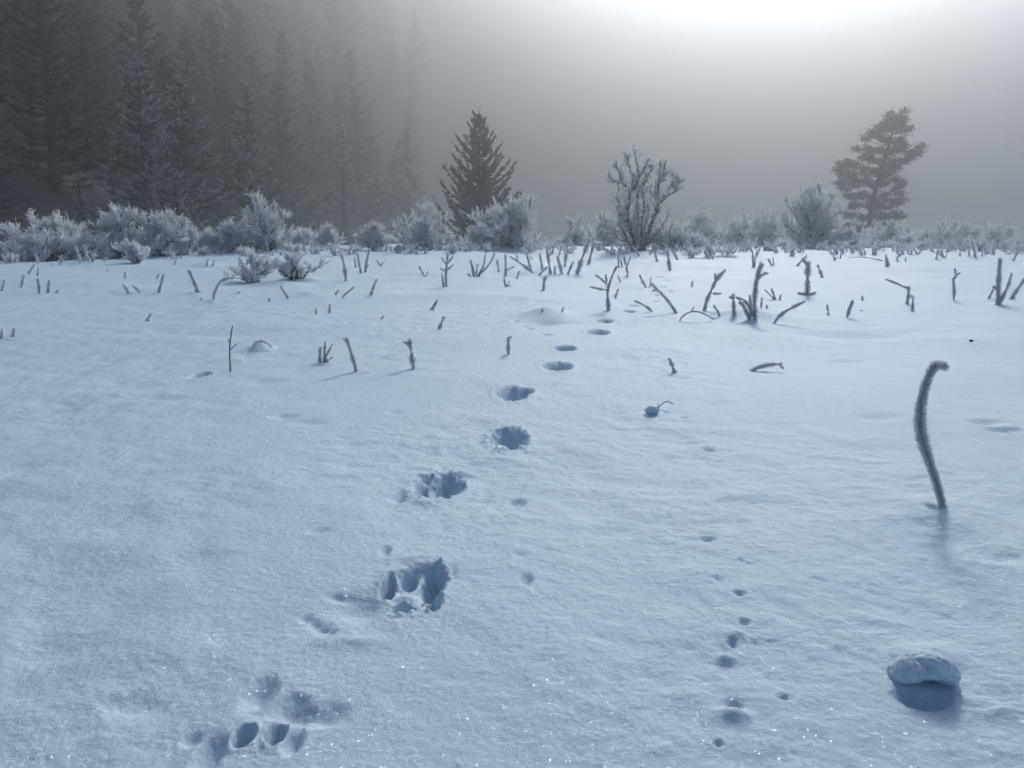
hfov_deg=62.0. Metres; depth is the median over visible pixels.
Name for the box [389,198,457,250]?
sagebrush
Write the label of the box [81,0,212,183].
fir tree
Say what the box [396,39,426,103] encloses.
fir tree
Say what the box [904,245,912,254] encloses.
rimed sprig
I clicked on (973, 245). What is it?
frosted stalk
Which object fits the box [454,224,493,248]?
sagebrush
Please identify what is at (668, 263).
frosted stalk
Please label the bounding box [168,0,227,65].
fir tree
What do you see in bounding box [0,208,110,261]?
sagebrush
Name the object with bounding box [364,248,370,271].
frosted stalk
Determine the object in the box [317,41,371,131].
fir tree
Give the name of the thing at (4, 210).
fir tree
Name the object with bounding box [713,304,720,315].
frosted stalk
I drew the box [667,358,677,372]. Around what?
frosted stalk
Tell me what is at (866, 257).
frosted stalk
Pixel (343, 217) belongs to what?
fir tree
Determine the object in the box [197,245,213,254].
frosted tuft
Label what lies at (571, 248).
frosted tuft
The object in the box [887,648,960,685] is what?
snow clod
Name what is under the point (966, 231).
sagebrush
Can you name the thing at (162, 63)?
fir tree
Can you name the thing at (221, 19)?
fir tree
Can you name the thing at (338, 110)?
fir tree
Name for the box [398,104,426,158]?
fir tree
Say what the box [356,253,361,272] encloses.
frosted stalk
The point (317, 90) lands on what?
fir tree
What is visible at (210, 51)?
fir tree
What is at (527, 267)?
frosted stalk
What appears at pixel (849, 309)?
frosted stalk
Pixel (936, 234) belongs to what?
sagebrush
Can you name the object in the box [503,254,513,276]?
frosted stalk
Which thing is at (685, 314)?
frosted stalk
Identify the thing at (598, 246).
frosted tuft
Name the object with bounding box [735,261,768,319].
frosted stalk
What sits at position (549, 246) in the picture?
frosted tuft
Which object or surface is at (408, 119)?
fir tree
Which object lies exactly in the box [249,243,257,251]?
rimed sprig
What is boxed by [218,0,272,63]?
fir tree
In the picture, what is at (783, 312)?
frosted stalk
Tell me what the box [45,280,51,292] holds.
frosted stalk
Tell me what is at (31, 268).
frosted stalk
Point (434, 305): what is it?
frosted stalk
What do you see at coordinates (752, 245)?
frosted tuft
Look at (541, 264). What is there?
frosted stalk
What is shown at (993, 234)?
sagebrush
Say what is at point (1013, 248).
frosted tuft
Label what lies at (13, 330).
frosted stalk
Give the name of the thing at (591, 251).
frosted stalk
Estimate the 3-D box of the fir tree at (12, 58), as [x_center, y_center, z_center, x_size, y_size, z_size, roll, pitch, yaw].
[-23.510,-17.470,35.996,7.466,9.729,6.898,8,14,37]
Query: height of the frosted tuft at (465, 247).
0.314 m
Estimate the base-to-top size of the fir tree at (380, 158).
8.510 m
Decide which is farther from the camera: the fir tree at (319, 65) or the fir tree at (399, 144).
the fir tree at (319, 65)
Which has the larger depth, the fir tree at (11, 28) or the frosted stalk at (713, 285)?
the fir tree at (11, 28)
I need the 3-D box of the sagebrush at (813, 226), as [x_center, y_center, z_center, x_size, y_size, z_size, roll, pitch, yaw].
[6.506,-3.697,18.680,1.645,1.590,1.888,0,11,0]
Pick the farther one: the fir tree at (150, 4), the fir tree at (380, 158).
the fir tree at (380, 158)
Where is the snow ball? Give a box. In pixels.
[644,406,659,414]
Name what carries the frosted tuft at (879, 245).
on the snow ground
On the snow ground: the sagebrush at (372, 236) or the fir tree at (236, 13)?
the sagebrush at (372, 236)
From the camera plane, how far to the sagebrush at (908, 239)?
18.16 m
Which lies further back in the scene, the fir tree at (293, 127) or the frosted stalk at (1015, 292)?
the fir tree at (293, 127)
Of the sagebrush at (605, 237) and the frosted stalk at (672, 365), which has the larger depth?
the sagebrush at (605, 237)
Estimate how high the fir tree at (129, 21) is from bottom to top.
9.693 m
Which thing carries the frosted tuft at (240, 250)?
on the snow ground
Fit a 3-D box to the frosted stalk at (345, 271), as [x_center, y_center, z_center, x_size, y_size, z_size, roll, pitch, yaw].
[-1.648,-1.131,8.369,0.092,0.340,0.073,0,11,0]
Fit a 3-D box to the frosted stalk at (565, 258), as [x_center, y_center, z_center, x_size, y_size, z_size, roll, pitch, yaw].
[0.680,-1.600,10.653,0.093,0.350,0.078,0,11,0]
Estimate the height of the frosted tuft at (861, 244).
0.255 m
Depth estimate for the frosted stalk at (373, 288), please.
6.30 m
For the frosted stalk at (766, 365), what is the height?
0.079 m
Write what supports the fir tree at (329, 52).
on the hillside
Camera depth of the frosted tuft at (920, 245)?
16.12 m
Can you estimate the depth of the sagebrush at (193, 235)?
14.11 m
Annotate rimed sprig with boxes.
[78,254,85,260]
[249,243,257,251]
[407,242,418,252]
[448,244,458,253]
[633,245,639,256]
[650,243,656,251]
[763,241,781,250]
[789,246,796,255]
[792,242,805,252]
[807,239,818,248]
[832,246,838,253]
[850,246,861,252]
[855,245,865,254]
[872,247,877,254]
[894,248,901,256]
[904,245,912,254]
[912,246,921,254]
[985,246,991,253]
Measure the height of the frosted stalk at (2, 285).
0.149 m
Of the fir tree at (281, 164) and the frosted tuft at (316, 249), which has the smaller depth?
the frosted tuft at (316, 249)
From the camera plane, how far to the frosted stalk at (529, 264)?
9.79 m
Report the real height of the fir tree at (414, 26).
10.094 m
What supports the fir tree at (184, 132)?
on the hillside
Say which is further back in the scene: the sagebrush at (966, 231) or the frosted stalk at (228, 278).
the sagebrush at (966, 231)
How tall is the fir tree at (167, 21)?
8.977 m
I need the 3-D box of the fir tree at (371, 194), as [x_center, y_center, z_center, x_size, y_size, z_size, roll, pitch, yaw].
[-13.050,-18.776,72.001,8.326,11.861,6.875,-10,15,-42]
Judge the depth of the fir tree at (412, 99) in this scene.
112.39 m
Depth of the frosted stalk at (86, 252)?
11.35 m
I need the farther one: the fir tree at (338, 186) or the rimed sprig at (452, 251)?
the fir tree at (338, 186)
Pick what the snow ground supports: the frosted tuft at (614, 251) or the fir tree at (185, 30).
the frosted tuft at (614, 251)
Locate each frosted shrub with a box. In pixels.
[111,237,150,262]
[221,245,274,282]
[268,241,329,279]
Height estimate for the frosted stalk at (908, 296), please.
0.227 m
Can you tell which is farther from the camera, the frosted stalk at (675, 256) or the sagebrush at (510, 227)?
the sagebrush at (510, 227)
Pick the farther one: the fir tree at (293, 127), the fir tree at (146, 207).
the fir tree at (293, 127)
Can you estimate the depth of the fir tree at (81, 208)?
24.93 m
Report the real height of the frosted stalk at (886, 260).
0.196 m
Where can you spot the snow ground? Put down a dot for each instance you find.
(472, 542)
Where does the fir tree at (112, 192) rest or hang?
on the snow ground
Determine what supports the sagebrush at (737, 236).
on the snow ground
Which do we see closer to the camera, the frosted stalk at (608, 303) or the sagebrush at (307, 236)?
the frosted stalk at (608, 303)
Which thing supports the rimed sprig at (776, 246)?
on the snow ground
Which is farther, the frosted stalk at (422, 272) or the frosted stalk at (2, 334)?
the frosted stalk at (422, 272)
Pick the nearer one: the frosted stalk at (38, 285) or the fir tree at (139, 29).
the frosted stalk at (38, 285)
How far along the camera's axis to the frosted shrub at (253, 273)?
8.19 m
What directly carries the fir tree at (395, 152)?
on the hillside
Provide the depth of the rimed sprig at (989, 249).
13.92 m
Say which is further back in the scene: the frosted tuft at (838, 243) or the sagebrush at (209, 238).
the frosted tuft at (838, 243)
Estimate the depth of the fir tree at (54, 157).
31.66 m
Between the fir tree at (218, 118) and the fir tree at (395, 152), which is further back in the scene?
the fir tree at (395, 152)
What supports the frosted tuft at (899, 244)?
on the snow ground
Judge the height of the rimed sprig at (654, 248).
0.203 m
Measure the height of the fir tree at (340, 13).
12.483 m
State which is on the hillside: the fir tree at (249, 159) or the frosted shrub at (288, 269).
the fir tree at (249, 159)
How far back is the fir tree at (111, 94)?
48.93 m
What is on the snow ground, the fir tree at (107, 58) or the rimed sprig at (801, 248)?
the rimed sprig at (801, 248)
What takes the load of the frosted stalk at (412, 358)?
on the snow ground
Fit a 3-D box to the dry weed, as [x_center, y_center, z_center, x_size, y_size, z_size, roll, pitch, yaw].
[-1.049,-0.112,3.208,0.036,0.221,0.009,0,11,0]
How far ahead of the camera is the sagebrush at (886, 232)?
21.42 m
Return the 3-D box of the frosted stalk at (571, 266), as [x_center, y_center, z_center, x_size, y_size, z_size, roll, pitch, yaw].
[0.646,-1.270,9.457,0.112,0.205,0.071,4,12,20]
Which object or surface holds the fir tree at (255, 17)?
on the hillside
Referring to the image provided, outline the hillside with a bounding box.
[0,0,1023,260]
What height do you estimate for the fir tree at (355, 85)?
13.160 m
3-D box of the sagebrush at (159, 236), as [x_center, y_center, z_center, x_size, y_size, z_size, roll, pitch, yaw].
[-5.735,-2.421,13.785,1.116,0.963,1.216,0,11,0]
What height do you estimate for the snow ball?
0.034 m
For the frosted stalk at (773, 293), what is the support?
on the snow ground
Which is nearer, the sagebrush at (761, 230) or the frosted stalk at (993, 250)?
the frosted stalk at (993, 250)
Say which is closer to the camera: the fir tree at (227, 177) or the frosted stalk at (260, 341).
the frosted stalk at (260, 341)
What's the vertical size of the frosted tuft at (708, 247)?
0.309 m
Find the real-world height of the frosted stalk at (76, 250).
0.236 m
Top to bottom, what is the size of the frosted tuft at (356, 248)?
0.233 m
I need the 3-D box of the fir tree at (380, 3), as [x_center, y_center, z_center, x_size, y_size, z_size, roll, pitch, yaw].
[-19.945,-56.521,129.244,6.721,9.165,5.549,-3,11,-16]
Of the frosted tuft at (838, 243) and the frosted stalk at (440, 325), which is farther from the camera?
the frosted tuft at (838, 243)
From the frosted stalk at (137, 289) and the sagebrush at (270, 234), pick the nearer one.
the frosted stalk at (137, 289)
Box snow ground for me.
[0,244,1023,767]
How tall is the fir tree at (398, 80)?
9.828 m
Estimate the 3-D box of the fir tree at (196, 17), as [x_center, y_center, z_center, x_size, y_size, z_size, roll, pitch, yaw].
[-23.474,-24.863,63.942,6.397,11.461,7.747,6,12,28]
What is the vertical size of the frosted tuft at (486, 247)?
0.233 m
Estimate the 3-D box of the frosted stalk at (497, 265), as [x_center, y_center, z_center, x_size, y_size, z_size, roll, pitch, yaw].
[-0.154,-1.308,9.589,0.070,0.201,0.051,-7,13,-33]
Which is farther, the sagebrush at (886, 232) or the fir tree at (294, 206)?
the fir tree at (294, 206)
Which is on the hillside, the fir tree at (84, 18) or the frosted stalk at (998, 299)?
the fir tree at (84, 18)
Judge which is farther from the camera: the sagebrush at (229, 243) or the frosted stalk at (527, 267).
the sagebrush at (229, 243)
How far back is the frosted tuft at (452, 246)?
13.61 m
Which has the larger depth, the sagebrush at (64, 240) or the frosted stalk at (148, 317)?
the sagebrush at (64, 240)
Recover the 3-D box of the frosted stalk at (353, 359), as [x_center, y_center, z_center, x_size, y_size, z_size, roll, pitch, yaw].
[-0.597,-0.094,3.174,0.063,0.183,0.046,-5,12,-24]
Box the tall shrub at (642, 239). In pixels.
[601,144,686,251]
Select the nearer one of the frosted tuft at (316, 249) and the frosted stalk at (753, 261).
the frosted stalk at (753, 261)
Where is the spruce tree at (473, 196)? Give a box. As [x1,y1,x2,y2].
[432,105,523,246]
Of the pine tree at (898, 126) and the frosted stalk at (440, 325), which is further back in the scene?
the pine tree at (898, 126)
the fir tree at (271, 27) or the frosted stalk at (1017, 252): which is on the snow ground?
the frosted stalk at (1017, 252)
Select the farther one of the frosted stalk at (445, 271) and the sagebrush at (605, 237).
the sagebrush at (605, 237)
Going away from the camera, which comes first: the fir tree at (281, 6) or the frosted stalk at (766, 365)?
the frosted stalk at (766, 365)
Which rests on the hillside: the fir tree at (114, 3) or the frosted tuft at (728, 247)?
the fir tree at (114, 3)
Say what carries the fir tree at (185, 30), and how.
on the hillside
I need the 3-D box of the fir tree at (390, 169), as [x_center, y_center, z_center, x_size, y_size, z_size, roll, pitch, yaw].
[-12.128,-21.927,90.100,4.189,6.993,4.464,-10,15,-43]
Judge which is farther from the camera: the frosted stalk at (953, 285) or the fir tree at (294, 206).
the fir tree at (294, 206)
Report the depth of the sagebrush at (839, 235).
17.62 m
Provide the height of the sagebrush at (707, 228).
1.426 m
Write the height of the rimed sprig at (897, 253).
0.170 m
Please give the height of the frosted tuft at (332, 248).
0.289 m
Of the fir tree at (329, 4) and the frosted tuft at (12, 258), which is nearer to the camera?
the frosted tuft at (12, 258)
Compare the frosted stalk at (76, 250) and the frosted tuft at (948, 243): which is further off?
the frosted tuft at (948, 243)
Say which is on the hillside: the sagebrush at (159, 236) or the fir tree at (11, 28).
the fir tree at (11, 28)
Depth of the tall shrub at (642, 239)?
14.81 m
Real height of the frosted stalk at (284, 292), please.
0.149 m
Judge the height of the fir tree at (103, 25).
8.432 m
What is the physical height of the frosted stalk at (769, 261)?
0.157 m
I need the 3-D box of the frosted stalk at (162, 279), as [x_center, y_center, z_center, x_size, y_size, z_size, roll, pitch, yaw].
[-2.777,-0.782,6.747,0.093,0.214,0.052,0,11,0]
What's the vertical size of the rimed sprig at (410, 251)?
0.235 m
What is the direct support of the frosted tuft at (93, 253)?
on the snow ground
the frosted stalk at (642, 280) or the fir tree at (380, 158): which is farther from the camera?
the fir tree at (380, 158)
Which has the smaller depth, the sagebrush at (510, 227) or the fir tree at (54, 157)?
the sagebrush at (510, 227)
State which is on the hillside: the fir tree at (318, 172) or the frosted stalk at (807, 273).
the fir tree at (318, 172)
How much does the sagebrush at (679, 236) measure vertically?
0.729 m
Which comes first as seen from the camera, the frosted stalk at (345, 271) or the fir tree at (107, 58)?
the frosted stalk at (345, 271)
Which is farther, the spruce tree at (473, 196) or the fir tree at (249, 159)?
the fir tree at (249, 159)
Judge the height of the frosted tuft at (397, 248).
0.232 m
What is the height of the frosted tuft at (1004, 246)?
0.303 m
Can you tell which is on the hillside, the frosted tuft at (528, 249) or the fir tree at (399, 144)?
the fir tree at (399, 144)
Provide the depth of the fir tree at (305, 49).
94.32 m
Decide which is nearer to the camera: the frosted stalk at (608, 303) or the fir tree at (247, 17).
the frosted stalk at (608, 303)
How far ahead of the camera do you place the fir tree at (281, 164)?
53.74 m
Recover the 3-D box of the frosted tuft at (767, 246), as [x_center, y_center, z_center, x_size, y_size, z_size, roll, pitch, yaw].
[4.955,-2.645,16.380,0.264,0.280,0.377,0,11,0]
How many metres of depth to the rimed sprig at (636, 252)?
12.49 m
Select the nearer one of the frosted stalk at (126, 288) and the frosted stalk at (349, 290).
the frosted stalk at (349, 290)
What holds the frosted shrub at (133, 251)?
on the snow ground
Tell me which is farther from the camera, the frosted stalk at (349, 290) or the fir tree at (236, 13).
the fir tree at (236, 13)
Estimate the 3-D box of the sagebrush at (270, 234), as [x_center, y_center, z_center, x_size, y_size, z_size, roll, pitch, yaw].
[-4.434,-2.905,15.278,1.061,1.210,1.270,3,11,14]
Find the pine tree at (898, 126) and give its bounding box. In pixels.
[828,106,927,247]
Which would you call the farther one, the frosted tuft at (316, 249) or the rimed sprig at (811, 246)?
the rimed sprig at (811, 246)
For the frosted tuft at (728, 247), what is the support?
on the snow ground
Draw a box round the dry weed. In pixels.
[228,325,236,371]
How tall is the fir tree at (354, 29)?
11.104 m
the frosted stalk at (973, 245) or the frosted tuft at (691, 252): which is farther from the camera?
the frosted tuft at (691, 252)
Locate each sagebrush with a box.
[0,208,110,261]
[0,231,54,261]
[81,201,145,257]
[134,207,190,255]
[172,217,201,254]
[191,226,223,253]
[216,216,256,252]
[232,190,305,250]
[286,225,318,248]
[311,220,346,246]
[353,220,393,250]
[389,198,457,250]
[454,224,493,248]
[466,191,550,247]
[549,212,589,245]
[582,210,624,246]
[653,219,711,250]
[675,203,732,246]
[718,210,752,246]
[740,204,790,246]
[773,178,848,248]
[823,225,871,247]
[859,218,917,247]
[882,232,915,247]
[912,214,972,248]
[950,220,988,249]
[978,216,1022,248]
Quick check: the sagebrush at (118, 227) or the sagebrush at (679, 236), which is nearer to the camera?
the sagebrush at (118, 227)
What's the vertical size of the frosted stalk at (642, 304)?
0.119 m
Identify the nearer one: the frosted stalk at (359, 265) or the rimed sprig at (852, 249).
the frosted stalk at (359, 265)
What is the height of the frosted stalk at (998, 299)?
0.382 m
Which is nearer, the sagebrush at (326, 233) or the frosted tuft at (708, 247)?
the frosted tuft at (708, 247)
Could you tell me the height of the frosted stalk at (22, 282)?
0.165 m
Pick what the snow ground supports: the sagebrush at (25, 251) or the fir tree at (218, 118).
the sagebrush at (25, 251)
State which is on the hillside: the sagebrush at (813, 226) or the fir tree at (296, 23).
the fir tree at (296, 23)
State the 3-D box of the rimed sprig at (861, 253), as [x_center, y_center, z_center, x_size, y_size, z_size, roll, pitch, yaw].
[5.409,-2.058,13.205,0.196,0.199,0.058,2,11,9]
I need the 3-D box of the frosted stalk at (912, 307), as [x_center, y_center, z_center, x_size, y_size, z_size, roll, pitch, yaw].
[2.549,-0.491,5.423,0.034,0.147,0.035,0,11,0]
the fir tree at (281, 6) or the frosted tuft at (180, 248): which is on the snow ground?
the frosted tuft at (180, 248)
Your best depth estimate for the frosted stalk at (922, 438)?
1.64 m
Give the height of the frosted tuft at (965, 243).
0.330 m
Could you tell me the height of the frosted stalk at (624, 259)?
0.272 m
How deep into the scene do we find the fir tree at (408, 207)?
75.68 m
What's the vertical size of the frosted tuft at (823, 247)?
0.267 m
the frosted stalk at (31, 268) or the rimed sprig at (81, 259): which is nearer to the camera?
the frosted stalk at (31, 268)
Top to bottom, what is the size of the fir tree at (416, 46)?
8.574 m
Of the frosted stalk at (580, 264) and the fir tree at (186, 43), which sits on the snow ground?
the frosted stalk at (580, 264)
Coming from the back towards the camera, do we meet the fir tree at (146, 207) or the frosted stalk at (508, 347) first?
the fir tree at (146, 207)
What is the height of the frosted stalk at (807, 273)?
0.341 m
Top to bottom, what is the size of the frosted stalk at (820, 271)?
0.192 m
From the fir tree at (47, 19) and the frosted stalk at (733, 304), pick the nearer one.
the frosted stalk at (733, 304)
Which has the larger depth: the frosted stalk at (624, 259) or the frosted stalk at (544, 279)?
the frosted stalk at (624, 259)
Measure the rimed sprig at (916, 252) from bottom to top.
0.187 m
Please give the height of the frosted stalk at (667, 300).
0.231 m
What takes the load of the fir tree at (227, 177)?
on the hillside
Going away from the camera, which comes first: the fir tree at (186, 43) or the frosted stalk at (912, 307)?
the frosted stalk at (912, 307)
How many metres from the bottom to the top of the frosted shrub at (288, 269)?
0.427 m
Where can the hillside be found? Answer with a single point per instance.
(732, 108)
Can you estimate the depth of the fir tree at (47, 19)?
41.59 m
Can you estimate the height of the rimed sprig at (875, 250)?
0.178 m
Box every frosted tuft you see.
[2,251,18,262]
[88,249,98,258]
[173,244,190,254]
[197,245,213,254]
[235,245,254,255]
[305,243,326,253]
[324,241,344,255]
[341,244,362,252]
[388,243,406,252]
[442,240,459,251]
[458,237,477,251]
[482,241,491,251]
[524,240,543,252]
[542,240,559,248]
[556,243,576,252]
[589,240,602,250]
[601,243,629,254]
[678,245,702,256]
[702,240,718,255]
[716,240,737,254]
[735,240,756,251]
[764,239,775,250]
[776,238,798,249]
[815,240,834,249]
[834,240,850,249]
[852,241,871,249]
[872,239,890,249]
[895,240,911,250]
[914,238,927,249]
[944,239,957,250]
[951,238,975,250]
[978,239,990,250]
[1000,241,1014,251]
[1008,237,1023,252]
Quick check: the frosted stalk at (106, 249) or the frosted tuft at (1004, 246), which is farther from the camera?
the frosted tuft at (1004, 246)
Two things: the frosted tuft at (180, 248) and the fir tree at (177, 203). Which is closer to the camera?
the frosted tuft at (180, 248)
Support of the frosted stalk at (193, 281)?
on the snow ground
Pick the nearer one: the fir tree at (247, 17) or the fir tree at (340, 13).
the fir tree at (247, 17)
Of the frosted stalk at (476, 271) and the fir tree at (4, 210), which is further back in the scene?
the fir tree at (4, 210)
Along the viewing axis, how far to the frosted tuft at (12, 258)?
11.15 m
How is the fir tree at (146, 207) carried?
on the snow ground
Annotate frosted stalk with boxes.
[0,279,5,290]
[0,329,4,338]
[10,328,15,336]
[19,275,24,287]
[28,264,34,273]
[36,277,40,292]
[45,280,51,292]
[74,246,80,259]
[83,245,89,260]
[103,234,109,259]
[122,284,131,292]
[132,285,140,292]
[144,313,152,320]
[157,273,164,292]
[187,269,200,291]
[212,272,234,298]
[252,340,272,347]
[279,286,289,298]
[317,341,333,362]
[339,252,347,280]
[342,286,353,296]
[343,337,359,370]
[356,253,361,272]
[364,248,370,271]
[369,278,377,294]
[402,338,416,368]
[419,266,427,276]
[430,299,438,309]
[437,316,444,328]
[439,252,453,286]
[467,253,494,275]
[496,259,499,271]
[502,277,510,286]
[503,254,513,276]
[505,336,511,353]
[509,254,533,272]
[525,252,531,269]
[538,275,547,290]
[539,253,543,270]
[545,248,552,274]
[556,256,563,273]
[563,242,569,265]
[566,261,573,273]
[575,237,591,273]
[587,241,597,263]
[589,266,618,309]
[622,256,630,276]
[634,300,653,311]
[638,275,651,287]
[650,282,677,312]
[665,247,671,270]
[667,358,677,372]
[671,248,678,259]
[679,307,714,320]
[702,268,725,309]
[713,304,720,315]
[729,292,737,314]
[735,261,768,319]
[749,361,783,371]
[751,249,756,267]
[764,289,776,299]
[768,257,774,265]
[773,300,805,322]
[797,258,816,294]
[816,264,823,277]
[845,300,854,317]
[849,256,882,260]
[884,254,889,265]
[885,279,912,303]
[910,295,914,310]
[911,358,949,506]
[951,268,960,299]
[968,235,976,256]
[991,240,995,254]
[991,257,1012,304]
[1009,278,1023,299]
[1012,245,1022,260]
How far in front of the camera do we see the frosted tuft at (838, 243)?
16.83 m
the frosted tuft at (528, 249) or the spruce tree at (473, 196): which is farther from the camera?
the spruce tree at (473, 196)
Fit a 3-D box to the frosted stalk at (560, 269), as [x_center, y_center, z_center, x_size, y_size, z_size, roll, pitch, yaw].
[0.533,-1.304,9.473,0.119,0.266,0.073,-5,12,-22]
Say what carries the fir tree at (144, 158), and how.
on the hillside
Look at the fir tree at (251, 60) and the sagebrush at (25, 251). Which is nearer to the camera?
the sagebrush at (25, 251)
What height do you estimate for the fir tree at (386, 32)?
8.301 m
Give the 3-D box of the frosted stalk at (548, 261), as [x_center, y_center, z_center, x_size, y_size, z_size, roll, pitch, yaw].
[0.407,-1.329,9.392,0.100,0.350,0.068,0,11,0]
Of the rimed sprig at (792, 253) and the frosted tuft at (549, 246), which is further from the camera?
the frosted tuft at (549, 246)
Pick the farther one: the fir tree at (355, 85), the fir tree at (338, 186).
the fir tree at (355, 85)
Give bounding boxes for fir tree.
[0,0,23,51]
[0,0,64,58]
[0,0,64,79]
[0,0,127,194]
[0,0,131,109]
[0,108,39,223]
[37,0,135,165]
[41,0,129,101]
[58,0,133,124]
[65,0,127,85]
[73,0,142,73]
[73,171,97,259]
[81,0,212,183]
[85,49,208,252]
[101,0,155,56]
[105,169,122,256]
[120,51,215,223]
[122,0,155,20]
[122,74,255,241]
[125,28,213,161]
[126,0,183,39]
[136,0,192,80]
[137,194,154,238]
[156,0,237,122]
[156,34,241,208]
[165,174,194,232]
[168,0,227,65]
[172,26,220,121]
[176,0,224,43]
[190,8,278,178]
[197,73,277,215]
[203,125,281,247]
[205,74,286,247]
[206,0,297,127]
[206,6,295,164]
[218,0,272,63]
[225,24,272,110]
[231,52,301,194]
[236,10,291,111]
[237,0,300,99]
[250,1,293,89]
[254,73,333,238]
[259,0,313,81]
[261,25,325,183]
[273,0,327,76]
[282,187,308,245]
[287,29,323,103]
[290,57,339,183]
[290,61,337,150]
[303,44,343,123]
[311,26,348,104]
[311,116,363,245]
[312,0,361,93]
[315,82,373,184]
[316,46,386,180]
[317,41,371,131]
[318,0,361,74]
[322,93,403,229]
[337,177,352,245]
[340,0,374,74]
[359,101,391,178]
[360,0,402,39]
[372,29,409,99]
[374,1,399,55]
[376,139,424,230]
[380,142,405,216]
[381,121,435,243]
[381,148,401,199]
[390,111,428,184]
[396,9,437,72]
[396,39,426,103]
[397,66,426,132]
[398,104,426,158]
[402,30,428,85]
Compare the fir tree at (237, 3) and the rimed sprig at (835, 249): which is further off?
the fir tree at (237, 3)
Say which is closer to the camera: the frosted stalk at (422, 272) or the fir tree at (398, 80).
the frosted stalk at (422, 272)
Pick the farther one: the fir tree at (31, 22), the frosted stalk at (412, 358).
the fir tree at (31, 22)
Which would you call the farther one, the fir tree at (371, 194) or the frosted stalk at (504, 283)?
the fir tree at (371, 194)
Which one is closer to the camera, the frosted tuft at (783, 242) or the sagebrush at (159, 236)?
the sagebrush at (159, 236)
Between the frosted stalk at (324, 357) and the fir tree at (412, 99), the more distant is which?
the fir tree at (412, 99)
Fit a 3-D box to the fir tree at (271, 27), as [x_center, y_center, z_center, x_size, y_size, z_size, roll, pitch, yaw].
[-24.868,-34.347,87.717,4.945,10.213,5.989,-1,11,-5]
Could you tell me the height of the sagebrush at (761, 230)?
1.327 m
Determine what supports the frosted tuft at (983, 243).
on the snow ground
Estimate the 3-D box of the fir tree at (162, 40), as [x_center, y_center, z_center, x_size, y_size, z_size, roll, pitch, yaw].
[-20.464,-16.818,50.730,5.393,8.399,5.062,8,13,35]
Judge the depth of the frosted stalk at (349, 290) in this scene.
6.18 m
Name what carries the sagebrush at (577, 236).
on the snow ground

